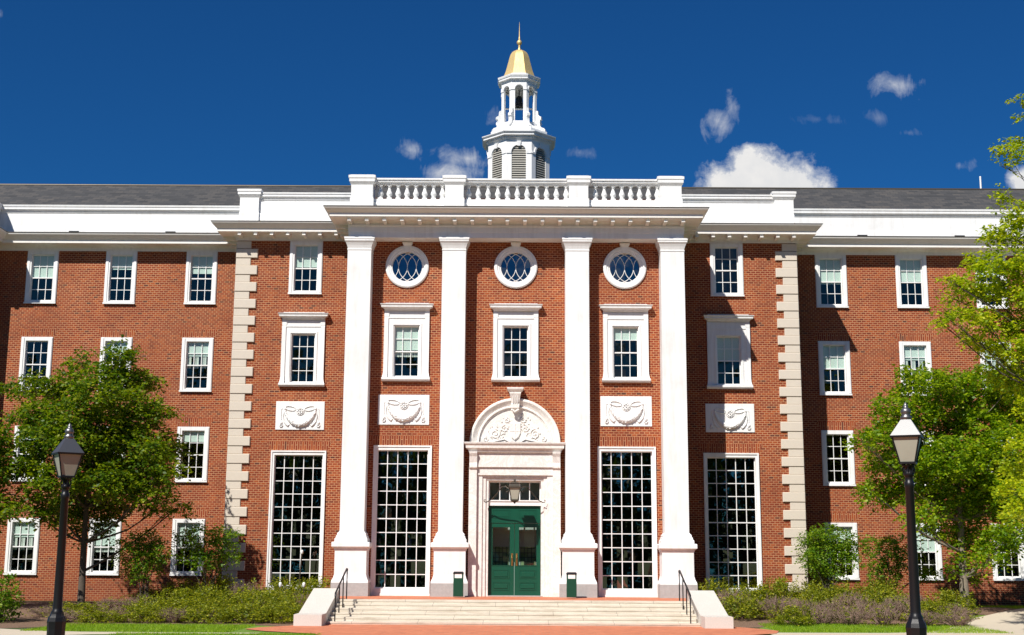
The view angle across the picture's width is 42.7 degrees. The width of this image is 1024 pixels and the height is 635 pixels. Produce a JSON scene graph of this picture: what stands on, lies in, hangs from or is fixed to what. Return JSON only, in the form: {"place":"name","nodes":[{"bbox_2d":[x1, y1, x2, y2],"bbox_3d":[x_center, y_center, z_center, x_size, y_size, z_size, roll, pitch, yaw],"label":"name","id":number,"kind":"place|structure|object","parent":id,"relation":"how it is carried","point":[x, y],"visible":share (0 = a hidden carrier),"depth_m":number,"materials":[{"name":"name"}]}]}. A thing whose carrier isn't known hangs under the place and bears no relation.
{"place":"outdoors","nodes":[
{"label":"outdoors","id":0,"kind":"place"},
{"bbox_2d":[0,629,257,634],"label":"path","id":1,"kind":"structure","parent":0,"point":[10,632],"depth_m":31.77,"materials":[{"name":"concrete"}]},
{"bbox_2d":[76,625,316,634],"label":"lawn","id":2,"kind":"structure","parent":0,"point":[246,630],"depth_m":32.86,"materials":[{"name":"plant"}]},
{"bbox_2d":[0,601,949,634],"bbox_3d":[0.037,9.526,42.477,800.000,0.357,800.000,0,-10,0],"label":"ground","id":3,"kind":"structure","parent":0,"point":[264,625],"depth_m":33.75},
{"bbox_2d":[0,413,31,532],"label":"leafy tree","id":4,"kind":"object","parent":3,"relation":"on","point":[6,470],"visible":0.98,"depth_m":40.34,"materials":[{"name":"green plant"}]},
{"bbox_2d":[46,423,84,634],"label":"street lamp","id":5,"kind":"object","parent":3,"relation":"on","point":[67,453],"visible":1,"depth_m":17.98,"materials":[{"name":"black metal"}]},
{"bbox_2d":[0,601,292,627],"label":"mulch bed","id":6,"kind":"object","parent":3,"relation":"on","point":[28,620],"visible":0.16,"depth_m":37.09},
{"bbox_2d":[0,567,29,622],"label":"shrub","id":7,"kind":"object","parent":6,"relation":"on","point":[6,603],"visible":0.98,"depth_m":36.67,"materials":[{"name":"green plant"}]},
{"bbox_2d":[39,607,88,621],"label":"twiggy shrub","id":8,"kind":"object","parent":6,"relation":"on","point":[71,614],"visible":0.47,"depth_m":36.68,"materials":[{"name":"brown plant"}]},
{"bbox_2d":[49,601,108,615],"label":"shrub","id":9,"kind":"object","parent":6,"relation":"on","point":[86,607],"visible":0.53,"depth_m":38.22,"materials":[{"name":"green plant"}]},
{"bbox_2d":[0,334,199,605],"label":"leafy tree","id":10,"kind":"object","parent":6,"relation":"on","point":[44,427],"visible":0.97,"depth_m":41.07,"materials":[{"name":"green plant"}]},
{"bbox_2d":[72,610,131,623],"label":"shrub","id":11,"kind":"object","parent":6,"relation":"on","point":[99,617],"visible":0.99,"depth_m":36.45,"materials":[{"name":"green plant"}]},
{"bbox_2d":[94,596,133,607],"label":"twiggy shrub","id":12,"kind":"object","parent":6,"relation":"on","point":[112,603],"visible":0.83,"depth_m":39.97,"materials":[{"name":"brown plant"}]},
{"bbox_2d":[108,527,177,598],"bbox_3d":[-11.731,7.915,41.657,2.351,2.479,2.013,0,-10,0],"label":"shrub","id":13,"kind":"object","parent":6,"relation":"on","point":[146,550],"visible":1,"depth_m":41.48,"materials":[{"name":"green plant"}]},
{"bbox_2d":[118,602,171,622],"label":"shrub","id":14,"kind":"object","parent":6,"relation":"on","point":[136,615],"visible":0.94,"depth_m":36.62,"materials":[{"name":"green plant"}]},
{"bbox_2d":[121,593,178,617],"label":"shrub","id":15,"kind":"object","parent":6,"relation":"on","point":[152,601],"visible":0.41,"depth_m":38.06,"materials":[{"name":"green plant"}]},
{"bbox_2d":[152,605,196,622],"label":"twiggy shrub","id":16,"kind":"object","parent":6,"relation":"on","point":[170,618],"visible":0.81,"depth_m":36.65,"materials":[{"name":"brown plant"}]},
{"bbox_2d":[158,578,200,599],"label":"shrub","id":17,"kind":"object","parent":6,"relation":"on","point":[171,586],"visible":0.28,"depth_m":42.26,"materials":[{"name":"green plant"}]},
{"bbox_2d":[155,585,204,605],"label":"shrub","id":18,"kind":"object","parent":6,"relation":"on","point":[183,592],"visible":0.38,"depth_m":39.93,"materials":[{"name":"green plant"}]},
{"bbox_2d":[163,595,208,612],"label":"shrub","id":19,"kind":"object","parent":6,"relation":"on","point":[186,604],"visible":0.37,"depth_m":38.14,"materials":[{"name":"green plant"}]},
{"bbox_2d":[172,603,240,623],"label":"shrub","id":20,"kind":"object","parent":6,"relation":"on","point":[204,615],"visible":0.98,"depth_m":36.45,"materials":[{"name":"green plant"}]},
{"bbox_2d":[181,581,231,607],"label":"shrub","id":21,"kind":"object","parent":6,"relation":"on","point":[211,593],"visible":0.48,"depth_m":39.88,"materials":[{"name":"green plant"}]},
{"bbox_2d":[169,520,247,592],"bbox_3d":[-9.801,7.849,41.912,2.587,2.692,2.011,0,-10,0],"label":"shrub","id":22,"kind":"object","parent":6,"relation":"on","point":[223,556],"visible":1,"depth_m":41.88,"materials":[{"name":"green plant"}]},
{"bbox_2d":[186,593,239,617],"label":"shrub","id":23,"kind":"object","parent":6,"relation":"on","point":[217,598],"visible":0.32,"depth_m":38.18,"materials":[{"name":"green plant"}]},
{"bbox_2d":[194,572,237,597],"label":"shrub","id":24,"kind":"object","parent":6,"relation":"on","point":[219,584],"visible":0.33,"depth_m":41.96,"materials":[{"name":"green plant"}]},
{"bbox_2d":[220,586,267,603],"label":"shrub","id":25,"kind":"object","parent":6,"relation":"on","point":[244,589],"visible":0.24,"depth_m":40.29,"materials":[{"name":"green plant"}]},
{"bbox_2d":[224,574,268,597],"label":"twiggy shrub","id":26,"kind":"object","parent":6,"relation":"on","point":[237,585],"visible":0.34,"depth_m":41.77,"materials":[{"name":"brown plant"}]},
{"bbox_2d":[226,589,280,615],"bbox_3d":[-7.582,8.378,38.378,1.733,0.878,1.648,-6,-12,30],"label":"shrub","id":27,"kind":"object","parent":6,"relation":"on","point":[248,597],"visible":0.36,"depth_m":38.19,"materials":[{"name":"green plant"}]},
{"bbox_2d":[225,600,281,622],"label":"shrub","id":28,"kind":"object","parent":6,"relation":"on","point":[249,614],"visible":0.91,"depth_m":36.70,"materials":[{"name":"green plant"}]},
{"bbox_2d":[253,599,301,622],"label":"shrub","id":29,"kind":"object","parent":6,"relation":"on","point":[279,610],"visible":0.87,"depth_m":36.78,"materials":[{"name":"green plant"}]},
{"bbox_2d":[258,576,306,601],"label":"shrub","id":30,"kind":"object","parent":6,"relation":"on","point":[284,585],"visible":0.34,"depth_m":42.11,"materials":[{"name":"green plant"}]},
{"bbox_2d":[260,592,307,616],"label":"shrub","id":31,"kind":"object","parent":6,"relation":"on","point":[286,598],"visible":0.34,"depth_m":38.30,"materials":[{"name":"green plant"}]},
{"bbox_2d":[290,576,330,598],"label":"shrub","id":32,"kind":"object","parent":6,"relation":"on","point":[308,589],"visible":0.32,"depth_m":42.19,"materials":[{"name":"green plant"}]},
{"bbox_2d":[0,22,1023,605],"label":"brick building","id":33,"kind":"structure","parent":3,"relation":"on","point":[392,386],"depth_m":45.88,"materials":[{"name":"red brick"}]},
{"bbox_2d":[3,518,39,574],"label":"window","id":34,"kind":"structure","parent":33,"relation":"in","point":[14,531],"depth_m":47.74,"materials":[{"name":"white paint"}]},
{"bbox_2d":[19,337,52,390],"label":"window","id":35,"kind":"structure","parent":33,"relation":"in","point":[24,341],"depth_m":48.95,"materials":[{"name":"white paint"}]},
{"bbox_2d":[23,251,58,303],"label":"window","id":36,"kind":"structure","parent":33,"relation":"in","point":[40,264],"depth_m":49.58,"materials":[{"name":"white paint"}]},
{"bbox_2d":[86,518,121,574],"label":"window","id":37,"kind":"structure","parent":33,"relation":"in","point":[90,551],"depth_m":47.69,"materials":[{"name":"white paint"}]},
{"bbox_2d":[99,337,132,387],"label":"window","id":38,"kind":"structure","parent":33,"relation":"in","point":[104,340],"depth_m":49.02,"materials":[{"name":"white paint"}]},
{"bbox_2d":[102,251,137,303],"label":"window","id":39,"kind":"structure","parent":33,"relation":"in","point":[115,260],"depth_m":49.54,"materials":[{"name":"white paint"}]},
{"bbox_2d":[169,519,204,575],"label":"window","id":40,"kind":"structure","parent":33,"relation":"in","point":[177,523],"depth_m":47.71,"materials":[{"name":"white paint"}]},
{"bbox_2d":[175,427,209,481],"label":"window","id":41,"kind":"structure","parent":33,"relation":"in","point":[193,434],"depth_m":48.35,"materials":[{"name":"white paint"}]},
{"bbox_2d":[179,338,213,391],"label":"window","id":42,"kind":"structure","parent":33,"relation":"in","point":[203,348],"depth_m":48.95,"materials":[{"name":"white paint"}]},
{"bbox_2d":[183,252,217,303],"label":"window","id":43,"kind":"structure","parent":33,"relation":"in","point":[198,263],"depth_m":49.54,"materials":[{"name":"white paint"}]},
{"bbox_2d":[266,450,325,592],"bbox_3d":[-7.469,7.066,45.383,1.950,4.880,0.280,0,-10,0],"label":"window","id":44,"kind":"structure","parent":33,"relation":"in","point":[297,478],"depth_m":45.45,"materials":[{"name":"glass"}]},
{"bbox_2d":[278,312,328,386],"bbox_3d":[-7.414,1.127,46.372,1.800,2.660,0.410,0,-10,0],"label":"window","id":45,"kind":"structure","parent":33,"relation":"in","point":[307,324],"depth_m":46.43,"materials":[{"name":"white paint"}]},
{"bbox_2d":[288,241,322,293],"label":"window","id":46,"kind":"structure","parent":33,"relation":"in","point":[302,253],"depth_m":47.06,"materials":[{"name":"white paint"}]},
{"bbox_2d":[370,445,431,595],"bbox_3d":[-3.636,6.660,43.057,1.950,4.880,0.280,0,-10,0],"label":"window","id":47,"kind":"structure","parent":33,"relation":"in","point":[401,495],"depth_m":43.08,"materials":[{"name":"glass"}]},
{"bbox_2d":[380,303,433,380],"bbox_3d":[-3.551,0.819,44.027,1.800,2.660,0.410,0,-10,0],"label":"window","id":48,"kind":"structure","parent":33,"relation":"in","point":[406,325],"depth_m":44.12,"materials":[{"name":"white paint"}]},
{"bbox_2d":[386,242,428,287],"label":"round window","id":49,"kind":"structure","parent":33,"relation":"in","point":[410,265],"depth_m":44.58,"materials":[{"name":"white paint"}]},
{"bbox_2d":[488,523,513,594],"bbox_3d":[-0.354,7.906,42.758,0.849,2.340,0.158,0,-10,0],"label":"door leaf","id":50,"kind":"structure","parent":33,"relation":"in","point":[500,577],"depth_m":42.70,"materials":[{"name":"green paint"}]},
{"bbox_2d":[484,478,544,503],"bbox_3d":[0.087,5.623,42.398,2.025,0.835,0.840,0,-10,0],"label":"wall lantern","id":51,"kind":"object","parent":33,"relation":"attached to","point":[514,487],"depth_m":42.04,"materials":[{"name":"brown metal"}]},
{"bbox_2d":[494,242,536,288],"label":"round window","id":52,"kind":"structure","parent":33,"relation":"in","point":[512,264],"depth_m":44.56,"materials":[{"name":"white paint"}]},
{"bbox_2d":[489,303,542,381],"bbox_3d":[0.124,0.839,44.013,1.800,2.660,0.410,0,-10,0],"label":"window","id":53,"kind":"structure","parent":33,"relation":"in","point":[505,315],"depth_m":44.06,"materials":[{"name":"white paint"}]},
{"bbox_2d":[514,523,540,595],"bbox_3d":[0.507,7.910,42.754,0.849,2.340,0.158,0,-10,0],"label":"door leaf","id":54,"kind":"structure","parent":33,"relation":"in","point":[526,577],"depth_m":42.70,"materials":[{"name":"green paint"}]},
{"bbox_2d":[603,243,645,288],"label":"round window","id":55,"kind":"structure","parent":33,"relation":"in","point":[621,266],"depth_m":44.55,"materials":[{"name":"white paint"}]},
{"bbox_2d":[599,304,651,382],"bbox_3d":[3.829,0.858,43.998,1.800,2.660,0.410,0,-10,0],"label":"window","id":56,"kind":"structure","parent":33,"relation":"in","point":[621,322],"depth_m":44.05,"materials":[{"name":"white paint"}]},
{"bbox_2d":[597,446,657,596],"bbox_3d":[3.784,6.699,43.028,1.950,4.880,0.280,0,-10,0],"label":"window","id":57,"kind":"structure","parent":33,"relation":"in","point":[627,502],"depth_m":43.05,"materials":[{"name":"glass"}]},
{"bbox_2d":[710,243,744,295],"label":"window","id":58,"kind":"structure","parent":33,"relation":"in","point":[738,246],"depth_m":46.92,"materials":[{"name":"white paint"}]},
{"bbox_2d":[703,314,753,388],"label":"window","id":59,"kind":"structure","parent":33,"relation":"in","point":[728,336],"depth_m":46.38,"materials":[{"name":"white paint"}]},
{"bbox_2d":[703,453,762,594],"bbox_3d":[7.631,7.146,45.324,1.950,4.880,0.280,0,-10,0],"label":"window","id":60,"kind":"structure","parent":33,"relation":"in","point":[732,516],"depth_m":45.38,"materials":[{"name":"glass"}]},
{"bbox_2d":[814,255,848,307],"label":"window","id":61,"kind":"structure","parent":33,"relation":"in","point":[829,269],"depth_m":49.47,"materials":[{"name":"white paint"}]},
{"bbox_2d":[818,341,851,394],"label":"window","id":62,"kind":"structure","parent":33,"relation":"in","point":[832,355],"depth_m":48.87,"materials":[{"name":"white paint"}]},
{"bbox_2d":[821,430,855,485],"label":"window","id":63,"kind":"structure","parent":33,"relation":"in","point":[851,465],"depth_m":48.16,"materials":[{"name":"white paint"}]},
{"bbox_2d":[824,523,859,579],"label":"window","id":64,"kind":"structure","parent":33,"relation":"in","point":[853,526],"depth_m":47.66,"materials":[{"name":"white paint"}]},
{"bbox_2d":[895,255,929,307],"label":"window","id":65,"kind":"structure","parent":33,"relation":"in","point":[908,268],"depth_m":49.46,"materials":[{"name":"white paint"}]},
{"bbox_2d":[899,341,933,395],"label":"window","id":66,"kind":"structure","parent":33,"relation":"in","point":[908,350],"depth_m":48.92,"materials":[{"name":"white paint"}]},
{"bbox_2d":[916,523,943,579],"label":"window","id":67,"kind":"structure","parent":33,"relation":"in","point":[934,546],"depth_m":47.60,"materials":[{"name":"white paint"}]},
{"bbox_2d":[992,524,1023,580],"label":"window","id":68,"kind":"structure","parent":33,"relation":"in","point":[1020,562],"depth_m":47.42,"materials":[{"name":"white paint"}]},
{"bbox_2d":[293,588,733,628],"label":"entrance steps","id":69,"kind":"structure","parent":3,"relation":"on","point":[707,609],"depth_m":37.09,"materials":[{"name":"stone"}]},
{"bbox_2d":[334,568,347,620],"bbox_3d":[-4.904,7.983,37.565,0.054,1.551,2.502,0,-10,0],"label":"handrail","id":70,"kind":"object","parent":69,"relation":"on","point":[342,578],"visible":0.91,"depth_m":37.52,"materials":[{"name":"black metal"}]},
{"bbox_2d":[678,570,690,623],"bbox_3d":[4.955,8.035,37.526,0.054,1.551,2.502,0,-10,0],"label":"handrail","id":71,"kind":"object","parent":69,"relation":"on","point":[683,580],"visible":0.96,"depth_m":37.78,"materials":[{"name":"black metal"}]},
{"bbox_2d":[890,402,926,634],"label":"street lamp","id":72,"kind":"object","parent":3,"relation":"on","point":[906,436],"visible":1,"depth_m":15.80,"materials":[{"name":"black metal"}]},
{"bbox_2d":[925,93,1023,529],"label":"locust tree","id":73,"kind":"object","parent":3,"relation":"on","point":[999,289],"visible":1,"depth_m":33.77,"materials":[{"name":"green plant"}]},
{"bbox_2d":[0,0,1023,188],"label":"sky","id":74,"kind":"structure","parent":0,"point":[709,93],"materials":[{"name":"blue"}]},
{"bbox_2d":[248,624,777,634],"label":"brick plaza","id":75,"kind":"structure","parent":0,"point":[347,629],"depth_m":33.88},
{"bbox_2d":[340,596,685,600],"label":"terrace","id":76,"kind":"structure","parent":0,"point":[525,598],"depth_m":40.38,"materials":[{"name":"brick"}]},
{"bbox_2d":[453,571,463,596],"bbox_3d":[-1.683,8.364,41.069,0.330,0.770,0.300,0,-10,0],"label":"litter bin","id":77,"kind":"object","parent":76,"relation":"on","point":[458,579],"visible":1,"depth_m":40.94,"materials":[{"name":"green metal"}]},
{"bbox_2d":[566,572,576,596],"bbox_3d":[1.867,8.383,41.055,0.330,0.770,0.300,0,-10,0],"label":"litter bin","id":78,"kind":"object","parent":76,"relation":"on","point":[571,584],"visible":1,"depth_m":40.92,"materials":[{"name":"green metal"}]},
{"bbox_2d":[760,607,1019,632],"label":"lawn","id":79,"kind":"structure","parent":0,"point":[858,627],"depth_m":36.28,"materials":[{"name":"grass"}]},
{"bbox_2d":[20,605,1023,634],"bbox_3d":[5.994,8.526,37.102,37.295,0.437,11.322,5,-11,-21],"label":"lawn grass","id":80,"kind":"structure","parent":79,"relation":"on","point":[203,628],"depth_m":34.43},
{"bbox_2d":[732,606,959,627],"bbox_3d":[10.026,9.238,40.641,8.085,0.359,9.775,0,-10,0],"label":"mulch bed","id":81,"kind":"object","parent":79,"relation":"on","point":[749,623],"visible":0.11,"depth_m":38.08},
{"bbox_2d":[697,576,733,605],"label":"shrub","id":82,"kind":"object","parent":81,"relation":"on","point":[712,587],"visible":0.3,"depth_m":41.84,"materials":[{"name":"green plant"}]},
{"bbox_2d":[715,585,751,613],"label":"twiggy shrub","id":83,"kind":"object","parent":81,"relation":"on","point":[726,594],"visible":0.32,"depth_m":40.05,"materials":[{"name":"brown plant"}]},
{"bbox_2d":[718,592,771,618],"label":"shrub","id":84,"kind":"object","parent":81,"relation":"on","point":[736,608],"visible":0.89,"depth_m":38.55,"materials":[{"name":"green plant"}]},
{"bbox_2d":[738,581,783,613],"bbox_3d":[7.636,8.583,40.018,1.649,1.049,1.622,2,-11,-10],"label":"shrub","id":85,"kind":"object","parent":81,"relation":"on","point":[762,593],"visible":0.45,"depth_m":39.91,"materials":[{"name":"green plant"}]},
{"bbox_2d":[749,588,793,619],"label":"twiggy shrub","id":86,"kind":"object","parent":81,"relation":"on","point":[767,604],"visible":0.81,"depth_m":38.60,"materials":[{"name":"brown plant"}]},
{"bbox_2d":[761,573,801,603],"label":"shrub","id":87,"kind":"object","parent":81,"relation":"on","point":[784,585],"visible":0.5,"depth_m":42.28,"materials":[{"name":"green plant"}]},
{"bbox_2d":[765,603,817,625],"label":"shrub","id":88,"kind":"object","parent":81,"relation":"on","point":[799,618],"visible":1,"depth_m":36.97,"materials":[{"name":"green plant"}]},
{"bbox_2d":[783,592,824,615],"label":"twiggy shrub","id":89,"kind":"object","parent":81,"relation":"on","point":[803,602],"visible":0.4,"depth_m":38.38,"materials":[{"name":"brown plant"}]},
{"bbox_2d":[789,579,836,602],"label":"shrub","id":90,"kind":"object","parent":81,"relation":"on","point":[814,588],"visible":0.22,"depth_m":42.21,"materials":[{"name":"green plant"}]},
{"bbox_2d":[794,584,840,609],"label":"shrub","id":91,"kind":"object","parent":81,"relation":"on","point":[818,596],"visible":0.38,"depth_m":40.21,"materials":[{"name":"green plant"}]},
{"bbox_2d":[803,601,846,623],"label":"twiggy shrub","id":92,"kind":"object","parent":81,"relation":"on","point":[828,615],"visible":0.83,"depth_m":37.47,"materials":[{"name":"brown plant"}]},
{"bbox_2d":[791,522,868,593],"bbox_3d":[10.600,8.248,43.771,2.554,2.776,2.108,0,-10,0],"label":"shrub","id":93,"kind":"object","parent":81,"relation":"on","point":[825,569],"visible":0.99,"depth_m":43.77,"materials":[{"name":"green plant"}]},
{"bbox_2d":[810,595,853,619],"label":"twiggy shrub","id":94,"kind":"object","parent":81,"relation":"on","point":[831,605],"visible":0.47,"depth_m":38.73,"materials":[{"name":"brown plant"}]},
{"bbox_2d":[823,579,865,605],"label":"shrub","id":95,"kind":"object","parent":81,"relation":"on","point":[842,589],"visible":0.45,"depth_m":42.05,"materials":[{"name":"green plant"}]},
{"bbox_2d":[825,602,872,624],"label":"twiggy shrub","id":96,"kind":"object","parent":81,"relation":"on","point":[846,618],"visible":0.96,"depth_m":37.31,"materials":[{"name":"brown plant"}]},
{"bbox_2d":[831,589,872,613],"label":"twiggy shrub","id":97,"kind":"object","parent":81,"relation":"on","point":[848,602],"visible":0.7,"depth_m":40.06,"materials":[{"name":"brown plant"}]},
{"bbox_2d":[849,593,889,619],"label":"twiggy shrub","id":98,"kind":"object","parent":81,"relation":"on","point":[864,607],"visible":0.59,"depth_m":38.78,"materials":[{"name":"brown plant"}]},
{"bbox_2d":[852,576,907,603],"bbox_3d":[11.862,8.824,42.038,1.742,1.108,1.743,3,-11,-12],"label":"shrub","id":99,"kind":"object","parent":81,"relation":"on","point":[876,584],"visible":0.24,"depth_m":41.99,"materials":[{"name":"green plant"}]},
{"bbox_2d":[860,584,904,609],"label":"shrub","id":100,"kind":"object","parent":81,"relation":"on","point":[884,593],"visible":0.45,"depth_m":40.07,"materials":[{"name":"green plant"}]},
{"bbox_2d":[859,604,908,625],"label":"twiggy shrub","id":101,"kind":"object","parent":81,"relation":"on","point":[884,620],"visible":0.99,"depth_m":37.15,"materials":[{"name":"brown plant"}]},
{"bbox_2d":[874,593,909,619],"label":"twiggy shrub","id":102,"kind":"object","parent":81,"relation":"on","point":[898,605],"visible":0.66,"depth_m":38.68,"materials":[{"name":"brown plant"}]},
{"bbox_2d":[856,533,938,592],"bbox_3d":[12.892,8.418,43.681,2.668,2.439,2.053,0,-10,0],"label":"shrub","id":103,"kind":"object","parent":81,"relation":"on","point":[898,559],"visible":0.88,"depth_m":43.60,"materials":[{"name":"green plant"}]},
{"bbox_2d":[899,606,944,624],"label":"twiggy shrub","id":104,"kind":"object","parent":81,"relation":"on","point":[931,616],"visible":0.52,"depth_m":37.16,"materials":[{"name":"brown plant"}]},
{"bbox_2d":[902,597,957,622],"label":"shrub","id":105,"kind":"object","parent":81,"relation":"on","point":[930,605],"visible":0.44,"depth_m":38.40,"materials":[{"name":"green plant"}]},
{"bbox_2d":[923,586,981,614],"bbox_3d":[13.508,8.696,40.154,1.656,0.914,1.615,-8,-14,39],"label":"shrub","id":106,"kind":"object","parent":81,"relation":"on","point":[947,595],"visible":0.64,"depth_m":39.87,"materials":[{"name":"green plant"}]},
{"bbox_2d":[840,360,1023,601],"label":"leafy tree","id":107,"kind":"object","parent":79,"relation":"on","point":[942,474],"visible":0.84,"depth_m":41.38,"materials":[{"name":"green plant"}]},
{"bbox_2d":[933,608,982,625],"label":"twiggy shrub","id":108,"kind":"object","parent":79,"relation":"on","point":[963,620],"visible":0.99,"depth_m":37.05,"materials":[{"name":"brown plant"}]},
{"bbox_2d":[968,607,1018,614],"bbox_3d":[14.971,9.297,41.438,3.391,0.137,3.002,0,-10,0],"label":"mulch bed","id":109,"kind":"object","parent":79,"relation":"on","point":[986,610],"visible":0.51,"depth_m":41.34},
{"bbox_2d":[772,609,1023,634],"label":"path","id":110,"kind":"structure","parent":0,"point":[1010,620],"depth_m":36.97,"materials":[{"name":"concrete"}]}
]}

